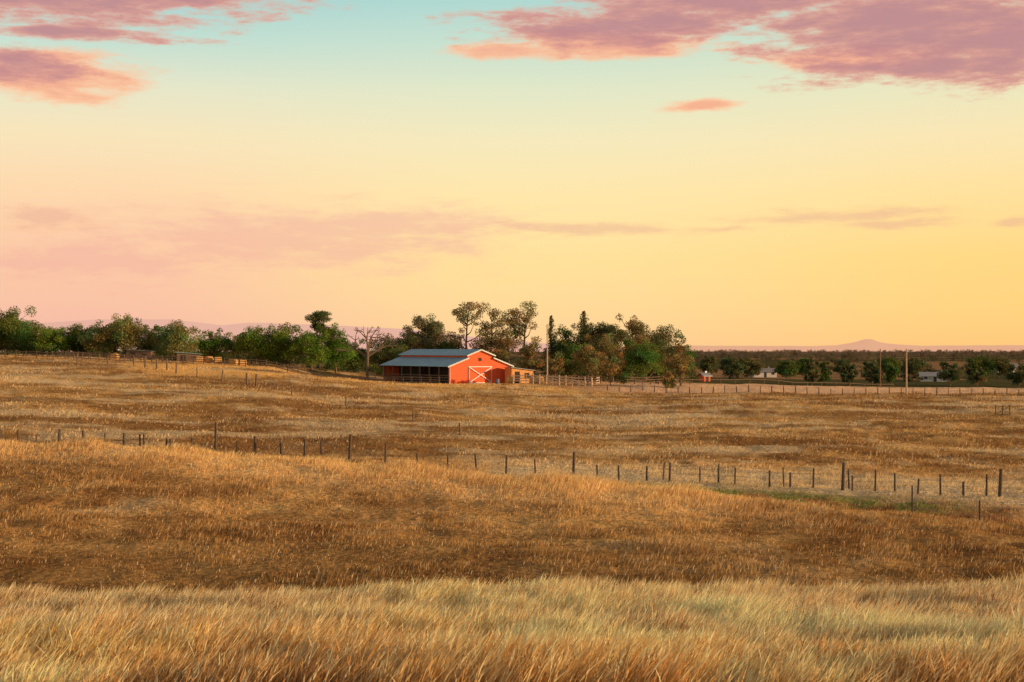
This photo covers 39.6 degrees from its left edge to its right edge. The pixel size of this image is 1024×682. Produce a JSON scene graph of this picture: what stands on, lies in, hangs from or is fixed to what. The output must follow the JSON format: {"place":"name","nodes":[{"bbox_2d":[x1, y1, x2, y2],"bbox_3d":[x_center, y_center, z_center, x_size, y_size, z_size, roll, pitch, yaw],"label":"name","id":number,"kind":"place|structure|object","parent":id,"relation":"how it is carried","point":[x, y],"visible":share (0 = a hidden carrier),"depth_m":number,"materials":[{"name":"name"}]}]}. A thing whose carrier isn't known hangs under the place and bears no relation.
{"place":"outdoors","nodes":[
{"label":"outdoors","id":0,"kind":"place"},
{"bbox_2d":[3,319,548,351],"bbox_3d":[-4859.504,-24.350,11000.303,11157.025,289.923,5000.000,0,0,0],"label":"hills","id":1,"kind":"structure","parent":0,"point":[235,329],"depth_m":10654.78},
{"bbox_2d":[0,351,1023,596],"bbox_3d":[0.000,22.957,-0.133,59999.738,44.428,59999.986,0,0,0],"label":"ground","id":2,"kind":"structure","parent":0,"point":[84,573],"depth_m":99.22,"materials":[{"name":"brown plant"}]},
{"bbox_2d":[0,305,44,353],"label":"oak tree","id":3,"kind":"object","parent":2,"relation":"on","point":[14,334],"visible":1,"depth_m":289.49,"materials":[{"name":"green plant"}]},
{"bbox_2d":[21,322,52,352],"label":"orchard tree","id":4,"kind":"object","parent":2,"relation":"on","point":[46,328],"visible":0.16,"depth_m":298.29,"materials":[{"name":"green plant"}]},
{"bbox_2d":[35,326,73,355],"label":"orchard tree","id":5,"kind":"object","parent":2,"relation":"on","point":[53,340],"visible":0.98,"depth_m":283.76,"materials":[{"name":"green plant"}]},
{"bbox_2d":[59,323,95,355],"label":"orchard tree","id":6,"kind":"object","parent":2,"relation":"on","point":[75,345],"visible":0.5,"depth_m":288.36,"materials":[{"name":"green plant"}]},
{"bbox_2d":[77,319,118,356],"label":"orchard tree","id":7,"kind":"object","parent":2,"relation":"on","point":[91,339],"visible":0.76,"depth_m":282.98,"materials":[{"name":"green plant"}]},
{"bbox_2d":[65,351,133,362],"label":"corral fence","id":8,"kind":"object","parent":2,"relation":"on","point":[99,356],"visible":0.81,"depth_m":256.15,"materials":[{"name":"brown wood"}]},
{"bbox_2d":[99,313,154,353],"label":"orchard tree","id":9,"kind":"object","parent":2,"relation":"on","point":[126,333],"visible":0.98,"depth_m":282.72,"materials":[{"name":"green plant"}]},
{"bbox_2d":[124,349,157,359],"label":"lean to shed","id":10,"kind":"object","parent":2,"relation":"on","point":[136,353],"visible":0.58,"depth_m":279.04,"materials":[{"name":"brown wood"}]},
{"bbox_2d":[137,324,168,355],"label":"orchard tree","id":11,"kind":"object","parent":2,"relation":"on","point":[149,347],"visible":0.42,"depth_m":288.96,"materials":[{"name":"green plant"}]},
{"bbox_2d":[0,349,318,375],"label":"rail fence","id":12,"kind":"object","parent":2,"relation":"on","point":[151,357],"visible":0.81,"depth_m":261.91,"materials":[{"name":"brown wood"}]},
{"bbox_2d":[153,319,199,357],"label":"orchard tree","id":13,"kind":"object","parent":2,"relation":"on","point":[177,336],"visible":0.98,"depth_m":281.22,"materials":[{"name":"green plant"}]},
{"bbox_2d":[177,352,200,361],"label":"lean to shed","id":14,"kind":"object","parent":2,"relation":"on","point":[187,355],"visible":0.48,"depth_m":275.90,"materials":[{"name":"brown wood"}]},
{"bbox_2d":[204,356,213,362],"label":"straw bale","id":15,"kind":"object","parent":2,"relation":"on","point":[211,359],"visible":0.86,"depth_m":266.51},
{"bbox_2d":[193,327,231,357],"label":"orchard tree","id":16,"kind":"object","parent":2,"relation":"on","point":[211,344],"visible":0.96,"depth_m":289.33,"materials":[{"name":"green plant"}]},
{"bbox_2d":[219,331,247,358],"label":"orchard tree","id":17,"kind":"object","parent":2,"relation":"on","point":[230,350],"visible":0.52,"depth_m":299.04,"materials":[{"name":"green plant"}]},
{"bbox_2d":[229,359,237,364],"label":"straw bale","id":18,"kind":"object","parent":2,"relation":"on","point":[232,362],"visible":0.65,"depth_m":264.46},
{"bbox_2d":[232,325,278,365],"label":"orchard tree","id":19,"kind":"object","parent":2,"relation":"on","point":[248,341],"visible":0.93,"depth_m":287.64,"materials":[{"name":"green plant"}]},
{"bbox_2d":[52,353,460,433],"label":"pasture fence","id":20,"kind":"object","parent":2,"relation":"on","point":[246,379],"visible":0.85,"depth_m":215.91,"materials":[{"name":"brown wood"}]},
{"bbox_2d":[260,322,314,366],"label":"orchard tree","id":21,"kind":"object","parent":2,"relation":"on","point":[283,339],"visible":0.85,"depth_m":287.38,"materials":[{"name":"green plant"}]},
{"bbox_2d":[289,329,333,371],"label":"orchard tree","id":22,"kind":"object","parent":2,"relation":"on","point":[307,345],"visible":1,"depth_m":284.48,"materials":[{"name":"green plant"}]},
{"bbox_2d":[305,310,333,368],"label":"pine tree","id":23,"kind":"object","parent":2,"relation":"on","point":[319,316],"visible":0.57,"depth_m":308.92,"materials":[{"name":"green plant"}]},
{"bbox_2d":[316,322,358,372],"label":"orchard tree","id":24,"kind":"object","parent":2,"relation":"on","point":[333,344],"visible":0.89,"depth_m":289.15,"materials":[{"name":"green plant"}]},
{"bbox_2d":[0,345,698,382],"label":"hedge row","id":25,"kind":"object","parent":2,"relation":"on","point":[348,366],"visible":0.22,"depth_m":303.67,"materials":[{"name":"green plant"}]},
{"bbox_2d":[341,338,366,371],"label":"olive tree","id":26,"kind":"object","parent":2,"relation":"on","point":[363,358],"visible":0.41,"depth_m":299.82,"materials":[{"name":"green plant"}]},
{"bbox_2d":[335,326,397,380],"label":"dead tree","id":27,"kind":"object","parent":2,"relation":"on","point":[367,355],"visible":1,"depth_m":272.09,"materials":[{"name":"grey wood"}]},
{"bbox_2d":[329,374,439,382],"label":"rail fence","id":28,"kind":"object","parent":2,"relation":"on","point":[411,379],"visible":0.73,"depth_m":253.43,"materials":[{"name":"brown wood"}]},
{"bbox_2d":[365,333,411,368],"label":"olive tree","id":29,"kind":"object","parent":2,"relation":"on","point":[381,356],"visible":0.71,"depth_m":298.64,"materials":[{"name":"green plant"}]},
{"bbox_2d":[393,325,431,350],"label":"oak tree","id":30,"kind":"object","parent":2,"relation":"on","point":[413,340],"visible":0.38,"depth_m":303.90,"materials":[{"name":"green plant"}]},
{"bbox_2d":[401,313,450,348],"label":"oak tree","id":31,"kind":"object","parent":2,"relation":"on","point":[434,334],"visible":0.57,"depth_m":308.42,"materials":[{"name":"green plant"}]},
{"bbox_2d":[381,349,513,383],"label":"red barn","id":32,"kind":"structure","parent":2,"relation":"on","point":[458,366],"depth_m":264.60,"materials":[{"name":"red wood"}]},
{"bbox_2d":[469,367,490,382],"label":"doors","id":33,"kind":"structure","parent":32,"relation":"in","point":[472,374],"depth_m":261.80,"materials":[{"name":"red wood"}]},
{"bbox_2d":[435,334,464,348],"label":"olive tree","id":34,"kind":"object","parent":2,"relation":"on","point":[447,345],"visible":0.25,"depth_m":303.86,"materials":[{"name":"green plant"}]},
{"bbox_2d":[448,301,490,348],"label":"eucalyptus tree","id":35,"kind":"object","parent":2,"relation":"on","point":[459,311],"visible":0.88,"depth_m":298.86,"materials":[{"name":"green plant"}]},
{"bbox_2d":[471,308,509,349],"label":"eucalyptus tree","id":36,"kind":"object","parent":2,"relation":"on","point":[494,318],"visible":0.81,"depth_m":295.06,"materials":[{"name":"green plant"}]},
{"bbox_2d":[477,329,516,368],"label":"olive tree","id":37,"kind":"object","parent":2,"relation":"on","point":[500,351],"visible":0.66,"depth_m":290.66,"materials":[{"name":"green plant"}]},
{"bbox_2d":[0,422,1002,496],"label":"wire fence","id":38,"kind":"object","parent":2,"relation":"on","point":[842,485],"visible":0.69,"depth_m":99.58,"materials":[{"name":"brown wood"}]},
{"bbox_2d":[494,317,523,362],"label":"eucalyptus tree","id":39,"kind":"object","parent":2,"relation":"on","point":[516,340],"visible":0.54,"depth_m":299.70,"materials":[{"name":"green plant"}]},
{"bbox_2d":[506,377,511,383],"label":"straw bale","id":40,"kind":"object","parent":2,"relation":"on","point":[508,380],"visible":0.67,"depth_m":255.46},
{"bbox_2d":[0,570,1023,681],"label":"tall grass","id":41,"kind":"structure","parent":2,"relation":"on","point":[553,630],"depth_m":19.35,"materials":[{"name":"beige plant"}]},
{"bbox_2d":[0,354,1023,470],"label":"field grass","id":42,"kind":"structure","parent":2,"relation":"on","point":[564,429],"depth_m":162.33,"materials":[{"name":"brown plant"}]},
{"bbox_2d":[10,349,1023,381],"bbox_3d":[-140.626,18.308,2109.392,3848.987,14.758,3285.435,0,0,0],"label":"distant trees","id":43,"kind":"object","parent":2,"relation":"on","point":[849,355],"visible":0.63,"depth_m":1554.85,"materials":[{"name":"green plant"}]},
{"bbox_2d":[504,367,535,382],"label":"tool shed","id":44,"kind":"structure","parent":2,"relation":"on","point":[509,372],"depth_m":261.98,"materials":[{"name":"beige"}]},
{"bbox_2d":[515,372,529,382],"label":"door and window","id":45,"kind":"structure","parent":44,"relation":"in","point":[516,373],"depth_m":261.61,"materials":[{"name":"brown wood"}]},
{"bbox_2d":[505,301,541,364],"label":"eucalyptus tree","id":46,"kind":"object","parent":2,"relation":"on","point":[524,319],"visible":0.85,"depth_m":297.68,"materials":[{"name":"green plant"}]},
{"bbox_2d":[516,342,546,373],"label":"olive tree","id":47,"kind":"object","parent":2,"relation":"on","point":[529,352],"visible":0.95,"depth_m":283.89,"materials":[{"name":"green plant"}]},
{"bbox_2d":[530,377,538,383],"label":"straw bale","id":48,"kind":"object","parent":2,"relation":"on","point":[536,381],"visible":0.42,"depth_m":257.57},
{"bbox_2d":[546,324,549,380],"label":"utility pole","id":49,"kind":"object","parent":2,"relation":"on","point":[547,326],"visible":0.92,"depth_m":267.88,"materials":[{"name":"brown wood"}]},
{"bbox_2d":[541,315,557,380],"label":"cypress tree","id":50,"kind":"object","parent":2,"relation":"on","point":[552,350],"visible":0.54,"depth_m":299.77,"materials":[{"name":"green plant"}]},
{"bbox_2d":[544,351,564,378],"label":"pepper tree","id":51,"kind":"object","parent":2,"relation":"on","point":[553,370],"visible":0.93,"depth_m":271.67,"materials":[{"name":"green plant"}]},
{"bbox_2d":[512,374,599,386],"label":"corral fence","id":52,"kind":"object","parent":2,"relation":"on","point":[552,379],"visible":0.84,"depth_m":250.81,"materials":[{"name":"brown wood"}]},
{"bbox_2d":[541,324,582,377],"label":"oak tree","id":53,"kind":"object","parent":2,"relation":"on","point":[566,333],"visible":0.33,"depth_m":304.51,"materials":[{"name":"green plant"}]},
{"bbox_2d":[549,338,590,378],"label":"olive tree","id":54,"kind":"object","parent":2,"relation":"on","point":[568,366],"visible":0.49,"depth_m":283.51,"materials":[{"name":"green plant"}]},
{"bbox_2d":[542,374,601,384],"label":"corral fence","id":55,"kind":"object","parent":2,"relation":"on","point":[587,376],"visible":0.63,"depth_m":261.89,"materials":[{"name":"brown wood"}]},
{"bbox_2d":[576,311,596,380],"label":"conifer tree","id":56,"kind":"object","parent":2,"relation":"on","point":[583,321],"visible":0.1,"depth_m":307.59,"materials":[{"name":"green plant"}]},
{"bbox_2d":[570,344,603,377],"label":"pepper tree","id":57,"kind":"object","parent":2,"relation":"on","point":[588,362],"visible":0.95,"depth_m":274.21,"materials":[{"name":"green plant"}]},
{"bbox_2d":[568,322,610,380],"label":"oak tree","id":58,"kind":"object","parent":2,"relation":"on","point":[591,332],"visible":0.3,"depth_m":299.00,"materials":[{"name":"green plant"}]},
{"bbox_2d":[584,333,625,381],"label":"olive tree","id":59,"kind":"object","parent":2,"relation":"on","point":[607,348],"visible":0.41,"depth_m":289.47,"materials":[{"name":"green plant"}]},
{"bbox_2d":[598,352,626,385],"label":"pepper tree","id":60,"kind":"object","parent":2,"relation":"on","point":[610,371],"visible":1,"depth_m":250.95,"materials":[{"name":"green plant"}]},
{"bbox_2d":[593,321,635,382],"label":"oak tree","id":61,"kind":"object","parent":2,"relation":"on","point":[611,328],"visible":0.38,"depth_m":298.42,"materials":[{"name":"green plant"}]},
{"bbox_2d":[613,363,636,383],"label":"shrub","id":62,"kind":"object","parent":2,"relation":"on","point":[627,371],"visible":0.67,"depth_m":267.63,"materials":[{"name":"green plant"}]},
{"bbox_2d":[615,313,657,381],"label":"oak tree","id":63,"kind":"object","parent":2,"relation":"on","point":[635,327],"visible":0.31,"depth_m":303.80,"materials":[{"name":"green plant"}]},
{"bbox_2d":[620,338,666,381],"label":"oak tree","id":64,"kind":"object","parent":2,"relation":"on","point":[645,360],"visible":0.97,"depth_m":284.22,"materials":[{"name":"green plant"}]},
{"bbox_2d":[626,376,689,384],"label":"corral fence","id":65,"kind":"object","parent":2,"relation":"on","point":[658,381],"visible":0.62,"depth_m":263.37,"materials":[{"name":"brown wood"}]},
{"bbox_2d":[636,324,681,382],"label":"oak tree","id":66,"kind":"object","parent":2,"relation":"on","point":[660,340],"visible":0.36,"depth_m":308.37,"materials":[{"name":"green plant"}]},
{"bbox_2d":[660,371,676,387],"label":"shrub","id":67,"kind":"object","parent":2,"relation":"on","point":[669,381],"visible":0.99,"depth_m":247.53,"materials":[{"name":"green plant"}]},
{"bbox_2d":[663,344,697,385],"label":"pepper tree","id":68,"kind":"object","parent":2,"relation":"on","point":[680,368],"visible":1,"depth_m":249.58,"materials":[{"name":"green plant"}]},
{"bbox_2d":[664,332,696,382],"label":"oak tree","id":69,"kind":"object","parent":2,"relation":"on","point":[692,354],"visible":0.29,"depth_m":310.35,"materials":[{"name":"green plant"}]},
{"bbox_2d":[698,371,711,381],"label":"red shed","id":70,"kind":"structure","parent":2,"relation":"on","point":[705,375],"depth_m":440.29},
{"bbox_2d":[699,355,718,374],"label":"oak tree","id":71,"kind":"object","parent":2,"relation":"on","point":[708,365],"visible":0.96,"depth_m":469.32,"materials":[{"name":"green plant"}]},
{"bbox_2d":[719,357,746,378],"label":"oak tree","id":72,"kind":"object","parent":2,"relation":"on","point":[731,366],"visible":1,"depth_m":478.85,"materials":[{"name":"green plant"}]},
{"bbox_2d":[740,358,764,376],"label":"oak tree","id":73,"kind":"object","parent":2,"relation":"on","point":[753,367],"visible":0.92,"depth_m":518.82,"materials":[{"name":"green plant"}]},
{"bbox_2d":[662,462,849,488],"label":"wire fence","id":74,"kind":"object","parent":2,"relation":"on","point":[753,477],"visible":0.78,"depth_m":94.89,"materials":[{"name":"brown wood"}]},
{"bbox_2d":[620,378,893,387],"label":"rail fence","id":75,"kind":"object","parent":2,"relation":"on","point":[807,382],"visible":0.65,"depth_m":319.64,"materials":[{"name":"brown wood"}]},
{"bbox_2d":[749,372,776,376],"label":"walls","id":76,"kind":"structure","parent":2,"relation":"on","point":[761,374],"depth_m":540.06,"materials":[{"name":"white paint"}]},
{"bbox_2d":[760,367,774,371],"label":"roof","id":77,"kind":"structure","parent":76,"relation":"on","point":[768,369],"depth_m":541.56,"materials":[{"name":"grey metal"}]},
{"bbox_2d":[772,360,798,378],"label":"oak tree","id":78,"kind":"object","parent":2,"relation":"on","point":[783,368],"visible":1,"depth_m":518.42,"materials":[{"name":"green plant"}]},
{"bbox_2d":[795,357,816,376],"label":"oak tree","id":79,"kind":"object","parent":2,"relation":"on","point":[801,364],"visible":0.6,"depth_m":558.42,"materials":[{"name":"green plant"}]},
{"bbox_2d":[803,358,820,385],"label":"oak tree","id":80,"kind":"object","parent":2,"relation":"on","point":[810,372],"visible":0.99,"depth_m":419.63,"materials":[{"name":"green plant"}]},
{"bbox_2d":[607,384,1018,395],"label":"pasture fence","id":81,"kind":"object","parent":2,"relation":"on","point":[642,389],"visible":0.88,"depth_m":227.84,"materials":[{"name":"brown wood"}]},
{"bbox_2d":[818,361,832,384],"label":"oak tree","id":82,"kind":"object","parent":2,"relation":"on","point":[825,374],"visible":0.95,"depth_m":428.92,"materials":[{"name":"green plant"}]},
{"bbox_2d":[830,357,856,373],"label":"oak tree","id":83,"kind":"object","parent":2,"relation":"on","point":[840,364],"visible":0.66,"depth_m":558.29,"materials":[{"name":"green plant"}]},
{"bbox_2d":[840,364,858,385],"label":"oak tree","id":84,"kind":"object","parent":2,"relation":"on","point":[847,375],"visible":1,"depth_m":409.53,"materials":[{"name":"green plant"}]},
{"bbox_2d":[860,360,882,385],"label":"oak tree","id":85,"kind":"object","parent":2,"relation":"on","point":[872,366],"visible":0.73,"depth_m":429.70,"materials":[{"name":"green plant"}]},
{"bbox_2d":[871,369,885,385],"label":"oak tree","id":86,"kind":"object","parent":2,"relation":"on","point":[876,378],"visible":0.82,"depth_m":389.24,"materials":[{"name":"green plant"}]},
{"bbox_2d":[880,349,880,386],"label":"utility pole","id":87,"kind":"object","parent":2,"relation":"on","point":[880,367],"visible":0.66,"depth_m":299.86,"materials":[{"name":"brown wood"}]},
{"bbox_2d":[876,356,902,374],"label":"oak tree","id":88,"kind":"object","parent":2,"relation":"on","point":[885,361],"visible":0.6,"depth_m":597.30,"materials":[{"name":"green plant"}]},
{"bbox_2d":[885,365,899,384],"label":"oak tree","id":89,"kind":"object","parent":2,"relation":"on","point":[892,374],"visible":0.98,"depth_m":438.84,"materials":[{"name":"green plant"}]},
{"bbox_2d":[906,349,907,393],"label":"utility pole","id":90,"kind":"object","parent":2,"relation":"on","point":[906,369],"visible":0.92,"depth_m":225.85,"materials":[{"name":"brown wood"}]},
{"bbox_2d":[899,357,929,376],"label":"oak tree","id":91,"kind":"object","parent":2,"relation":"on","point":[915,366],"visible":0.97,"depth_m":558.41,"materials":[{"name":"green plant"}]},
{"bbox_2d":[920,376,948,381],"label":"walls","id":92,"kind":"structure","parent":2,"relation":"on","point":[929,379],"depth_m":490.26,"materials":[{"name":"white paint"}]},
{"bbox_2d":[918,370,942,376],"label":"roof","id":93,"kind":"structure","parent":92,"relation":"on","point":[927,374],"depth_m":491.49,"materials":[{"name":"metal"}]},
{"bbox_2d":[937,362,963,385],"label":"oak tree","id":94,"kind":"object","parent":2,"relation":"on","point":[946,373],"visible":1,"depth_m":418.87,"materials":[{"name":"green plant"}]},
{"bbox_2d":[911,485,1023,520],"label":"wire fence","id":95,"kind":"object","parent":2,"relation":"on","point":[965,506],"visible":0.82,"depth_m":70.92,"materials":[{"name":"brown wood"}]},
{"bbox_2d":[965,366,988,385],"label":"oak tree","id":96,"kind":"object","parent":2,"relation":"on","point":[976,373],"visible":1,"depth_m":429.01,"materials":[{"name":"green plant"}]},
{"bbox_2d":[963,355,997,374],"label":"oak tree","id":97,"kind":"object","parent":2,"relation":"on","point":[983,362],"visible":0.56,"depth_m":557.37,"materials":[{"name":"green plant"}]},
{"bbox_2d":[989,356,1014,376],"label":"oak tree","id":98,"kind":"object","parent":2,"relation":"on","point":[1002,367],"visible":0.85,"depth_m":557.45,"materials":[{"name":"green plant"}]},
{"bbox_2d":[995,405,1009,414],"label":"farm gate","id":99,"kind":"structure","parent":2,"relation":"on","point":[1002,409],"depth_m":171.88,"materials":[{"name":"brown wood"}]},
{"bbox_2d":[997,362,1018,372],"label":"farmhouse","id":100,"kind":"object","parent":2,"relation":"on","point":[1016,365],"visible":0.13,"depth_m":702.20,"materials":[{"name":"white paint"}]},
{"bbox_2d":[1004,365,1023,386],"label":"oak tree","id":101,"kind":"object","parent":2,"relation":"on","point":[1017,376],"visible":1,"depth_m":419.13,"materials":[{"name":"green plant"}]},
{"bbox_2d":[0,0,1023,347],"label":"sky","id":102,"kind":"structure","parent":0,"point":[720,172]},
{"bbox_2d":[619,339,1023,351],"bbox_3d":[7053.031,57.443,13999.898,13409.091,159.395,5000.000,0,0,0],"label":"hills","id":103,"kind":"structure","parent":0,"point":[870,345],"depth_m":13315.85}
]}

